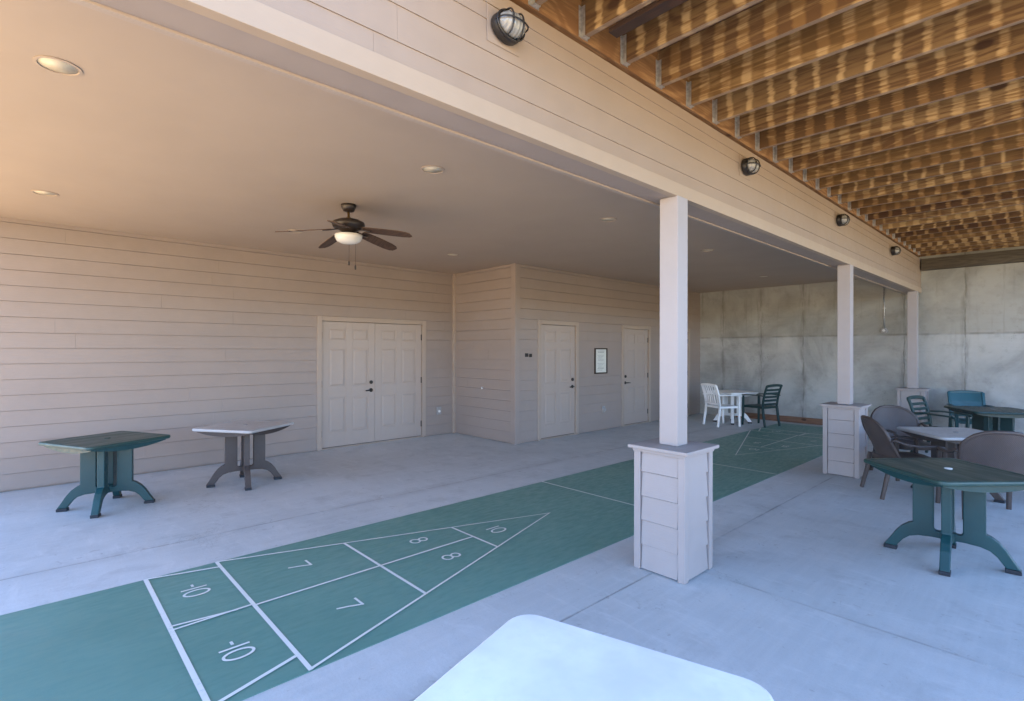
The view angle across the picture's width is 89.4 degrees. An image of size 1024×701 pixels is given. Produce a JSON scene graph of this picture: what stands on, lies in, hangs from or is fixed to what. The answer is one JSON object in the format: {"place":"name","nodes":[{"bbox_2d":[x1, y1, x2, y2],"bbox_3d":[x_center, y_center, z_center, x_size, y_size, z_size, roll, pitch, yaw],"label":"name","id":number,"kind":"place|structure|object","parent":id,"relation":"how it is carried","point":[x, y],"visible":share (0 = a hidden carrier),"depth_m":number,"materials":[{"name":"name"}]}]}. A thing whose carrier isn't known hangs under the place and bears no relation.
{"place":"outdoors","nodes":[
{"label":"outdoors","id":0,"kind":"place"},
{"bbox_2d":[0,414,1023,700],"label":"patio slab","id":1,"kind":"structure","parent":0,"point":[808,586],"depth_m":3.81,"materials":[{"name":"concrete"}]},
{"bbox_2d":[38,431,170,518],"bbox_3d":[-4.105,1.233,5.252,0.800,0.702,0.800,0,0,21],"label":"patio table","id":2,"kind":"object","parent":1,"relation":"on","point":[106,463],"visible":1,"depth_m":5.17,"materials":[{"name":"green plastic"}]},
{"bbox_2d":[192,420,293,490],"bbox_3d":[-3.197,1.235,6.207,0.800,0.702,0.800,0,0,13],"label":"patio table","id":3,"kind":"object","parent":1,"relation":"on","point":[232,431],"visible":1,"depth_m":6.09,"materials":[{"name":"plastic"}]},
{"bbox_2d":[0,423,822,700],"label":"shuffleboard court","id":4,"kind":"object","parent":1,"relation":"on","point":[241,628],"visible":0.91,"depth_m":3.37,"materials":[{"name":"green paint"}]},
{"bbox_2d":[0,0,921,491],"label":"house","id":5,"kind":"structure","parent":1,"relation":"on","point":[190,164],"depth_m":5.86,"materials":[{"name":"paint"}]},
{"bbox_2d":[31,190,58,196],"bbox_3d":[-4.393,-1.542,4.871,0.196,0.134,0.196,0,0,-43],"label":"recessed light","id":6,"kind":"object","parent":5,"relation":"attached to","point":[44,193],"visible":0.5,"depth_m":4.88,"materials":[{"name":"white glass"}]},
{"bbox_2d":[33,55,82,76],"bbox_3d":[-2.356,-1.539,2.689,0.196,0.134,0.196,0,0,-43],"label":"recessed light","id":7,"kind":"object","parent":5,"relation":"attached to","point":[55,65],"visible":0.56,"depth_m":2.69,"materials":[{"name":"paint"}]},
{"bbox_2d":[287,229,303,232],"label":"recessed light","id":8,"kind":"object","parent":5,"relation":"attached to","point":[291,230],"visible":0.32,"depth_m":6.43,"materials":[{"name":"white glass"}]},
{"bbox_2d":[275,203,411,269],"bbox_3d":[-1.690,-1.148,5.287,1.302,0.654,1.245,0,0,-43],"label":"ceiling fan","id":9,"kind":"object","parent":5,"relation":"hanging from","point":[348,227],"visible":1,"depth_m":5.18,"materials":[{"name":"brown wood"}]},
{"bbox_2d":[322,321,374,447],"bbox_3d":[-2.695,0.546,8.554,0.944,2.025,0.103,0,0,-43],"label":"door","id":10,"kind":"structure","parent":5,"relation":"in","point":[348,348],"depth_m":8.56,"materials":[{"name":"paint"}]},
{"bbox_2d":[375,323,421,440],"bbox_3d":[-2.016,0.547,9.216,0.944,2.025,0.059,0,0,-43],"label":"door","id":11,"kind":"structure","parent":5,"relation":"in","point":[398,379],"depth_m":9.18,"materials":[{"name":"paint"}]},
{"bbox_2d":[421,165,444,173],"bbox_3d":[-0.645,-1.535,4.219,0.196,0.134,0.196,0,0,-43],"label":"recessed light","id":12,"kind":"object","parent":5,"relation":"attached to","point":[430,169],"visible":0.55,"depth_m":4.22,"materials":[{"name":"white glass"}]},
{"bbox_2d":[487,3,528,56],"bbox_3d":[0.000,-1.589,2.529,0.211,0.179,0.128,0,0,-43],"label":"bulkhead light","id":13,"kind":"object","parent":5,"relation":"attached to","point":[506,29],"visible":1,"depth_m":2.51,"materials":[{"name":"paint"}]},
{"bbox_2d":[541,325,574,437],"bbox_3d":[0.849,0.553,9.515,0.943,2.025,0.103,0,0,-43],"label":"door","id":14,"kind":"structure","parent":5,"relation":"in","point":[557,342],"depth_m":9.51,"materials":[{"name":"paint"}]},
{"bbox_2d":[594,348,607,373],"bbox_3d":[1.778,0.207,10.339,0.400,0.510,0.022,0,0,-43],"label":"framed notice","id":15,"kind":"object","parent":5,"relation":"attached to","point":[600,360],"visible":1,"depth_m":10.33,"materials":[{"name":"white paper"}]},
{"bbox_2d":[600,217,616,221],"bbox_3d":[1.082,-1.532,5.813,0.196,0.134,0.196,0,0,-43],"label":"recessed light","id":16,"kind":"object","parent":5,"relation":"attached to","point":[609,219],"visible":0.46,"depth_m":5.81,"materials":[{"name":"white glass"}]},
{"bbox_2d":[624,329,647,424],"bbox_3d":[2.693,0.557,11.231,0.941,2.025,0.103,0,0,-43],"label":"door","id":17,"kind":"structure","parent":5,"relation":"in","point":[636,341],"depth_m":11.23,"materials":[{"name":"paint"}]},
{"bbox_2d":[700,249,713,251],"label":"recessed light","id":18,"kind":"object","parent":5,"relation":"attached to","point":[706,250],"visible":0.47,"depth_m":7.60,"materials":[{"name":"white glass"}]},
{"bbox_2d":[739,154,760,180],"bbox_3d":[2.061,-1.585,4.446,0.211,0.179,0.128,0,0,-43],"label":"bulkhead light","id":19,"kind":"object","parent":5,"relation":"attached to","point":[749,166],"visible":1,"depth_m":4.42,"materials":[{"name":"brown metal"}]},
{"bbox_2d":[510,0,1023,270],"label":"deck","id":20,"kind":"structure","parent":5,"relation":"attached to","point":[900,123],"depth_m":3.72,"materials":[{"name":"wood"}]},
{"bbox_2d":[835,212,849,228],"bbox_3d":[4.011,-1.581,6.262,0.211,0.179,0.128,0,0,-43],"label":"bulkhead light","id":21,"kind":"object","parent":5,"relation":"attached to","point":[841,219],"visible":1,"depth_m":6.23,"materials":[{"name":"brown metal"}]},
{"bbox_2d":[890,245,900,256],"bbox_3d":[6.061,-1.577,8.169,0.211,0.179,0.128,0,0,-43],"label":"bulkhead light","id":22,"kind":"object","parent":5,"relation":"attached to","point":[895,250],"visible":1,"depth_m":8.14,"materials":[{"name":"brown metal"}]},
{"bbox_2d":[414,614,773,700],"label":"patio table","id":23,"kind":"object","parent":1,"relation":"on","point":[528,657],"visible":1,"depth_m":1.44,"materials":[{"name":"white plastic"}]},
{"bbox_2d":[628,195,718,584],"bbox_3d":[1.187,0.240,3.807,0.472,2.705,0.472,0,0,-43],"label":"porch post","id":24,"kind":"object","parent":1,"relation":"on","point":[673,502],"visible":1,"depth_m":3.73,"materials":[{"name":"paint"}]},
{"bbox_2d":[701,383,741,426],"bbox_3d":[4.457,1.151,11.090,0.648,0.907,0.600,0,0,-16],"label":"slat armchair","id":25,"kind":"object","parent":1,"relation":"on","point":[714,404],"visible":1,"depth_m":10.94,"materials":[{"name":"white plastic"}]},
{"bbox_2d":[708,390,758,424],"bbox_3d":[4.905,1.252,11.534,0.800,0.702,0.800,0,0,-23],"label":"patio table","id":26,"kind":"object","parent":1,"relation":"on","point":[732,414],"visible":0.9,"depth_m":11.44,"materials":[{"name":"white plastic"}]},
{"bbox_2d":[741,384,782,427],"bbox_3d":[5.343,1.153,11.061,0.600,0.907,0.648,0,0,-28],"label":"slat armchair","id":27,"kind":"object","parent":1,"relation":"on","point":[759,406],"visible":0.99,"depth_m":10.93,"materials":[{"name":"green plastic"}]},
{"bbox_2d":[819,264,870,478],"bbox_3d":[4.336,0.247,6.738,0.472,2.705,0.472,0,0,-43],"label":"porch post","id":28,"kind":"object","parent":1,"relation":"on","point":[845,444],"visible":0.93,"depth_m":6.66,"materials":[{"name":"paint"}]},
{"bbox_2d":[860,415,946,499],"bbox_3d":[4.294,1.169,5.758,0.684,0.870,0.684,0,0,14],"label":"woven armchair","id":29,"kind":"object","parent":1,"relation":"on","point":[880,438],"visible":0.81,"depth_m":5.69,"materials":[{"name":"wicker"}]},
{"bbox_2d":[869,405,947,480],"bbox_3d":[5.050,1.171,6.651,0.684,0.870,0.684,0,0,5],"label":"woven armchair","id":30,"kind":"object","parent":1,"relation":"on","point":[890,419],"visible":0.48,"depth_m":6.88,"materials":[{"name":"wicker"}]},
{"bbox_2d":[894,291,930,426],"bbox_3d":[7.480,0.254,9.664,0.472,2.705,0.472,0,0,-43],"label":"porch post","id":31,"kind":"object","parent":1,"relation":"on","point":[910,389],"visible":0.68,"depth_m":9.60,"materials":[{"name":"paint"}]},
{"bbox_2d":[906,395,972,452],"bbox_3d":[6.425,1.154,7.818,0.600,0.907,0.648,0,0,-29],"label":"slat armchair","id":32,"kind":"object","parent":1,"relation":"on","point":[928,411],"visible":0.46,"depth_m":7.96,"materials":[{"name":"green plastic"}]},
{"bbox_2d":[864,458,1023,576],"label":"patio table","id":33,"kind":"object","parent":1,"relation":"on","point":[975,483],"visible":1,"depth_m":3.84,"materials":[{"name":"green plastic"}]},
{"bbox_2d":[897,427,1005,503],"bbox_3d":[4.923,1.251,5.745,0.800,0.702,0.800,0,0,6],"label":"patio table","id":34,"kind":"object","parent":1,"relation":"on","point":[953,437],"visible":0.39,"depth_m":5.73,"materials":[{"name":"beige plastic"}]},
{"bbox_2d":[946,390,994,427],"bbox_3d":[7.857,1.157,8.865,0.600,0.907,0.648,0,0,27],"label":"slat armchair","id":35,"kind":"object","parent":1,"relation":"on","point":[964,398],"visible":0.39,"depth_m":9.07,"materials":[{"name":"teal plastic"}]},
{"bbox_2d":[935,430,1023,519],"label":"woven armchair","id":36,"kind":"object","parent":1,"relation":"on","point":[1003,450],"visible":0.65,"depth_m":4.81,"materials":[{"name":"wicker"}]},
{"bbox_2d":[944,405,1023,431],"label":"patio table","id":37,"kind":"object","parent":1,"relation":"on","point":[984,418],"visible":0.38,"depth_m":7.93,"materials":[{"name":"green plastic"}]},
{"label":"ground","id":38,"kind":"structure","parent":0,"visible":0},
{"bbox_2d":[699,246,1023,432],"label":"retaining wall","id":39,"kind":"structure","parent":38,"relation":"on","point":[970,330],"depth_m":10.49,"materials":[{"name":"concrete"}]},
{"bbox_2d":[880,287,887,333],"bbox_3d":[7.390,-0.894,10.291,0.081,1.115,0.110,0,0,-43],"label":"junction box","id":40,"kind":"object","parent":39,"relation":"attached to","point":[883,330],"visible":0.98,"depth_m":10.30,"materials":[{"name":"grey plastic"}]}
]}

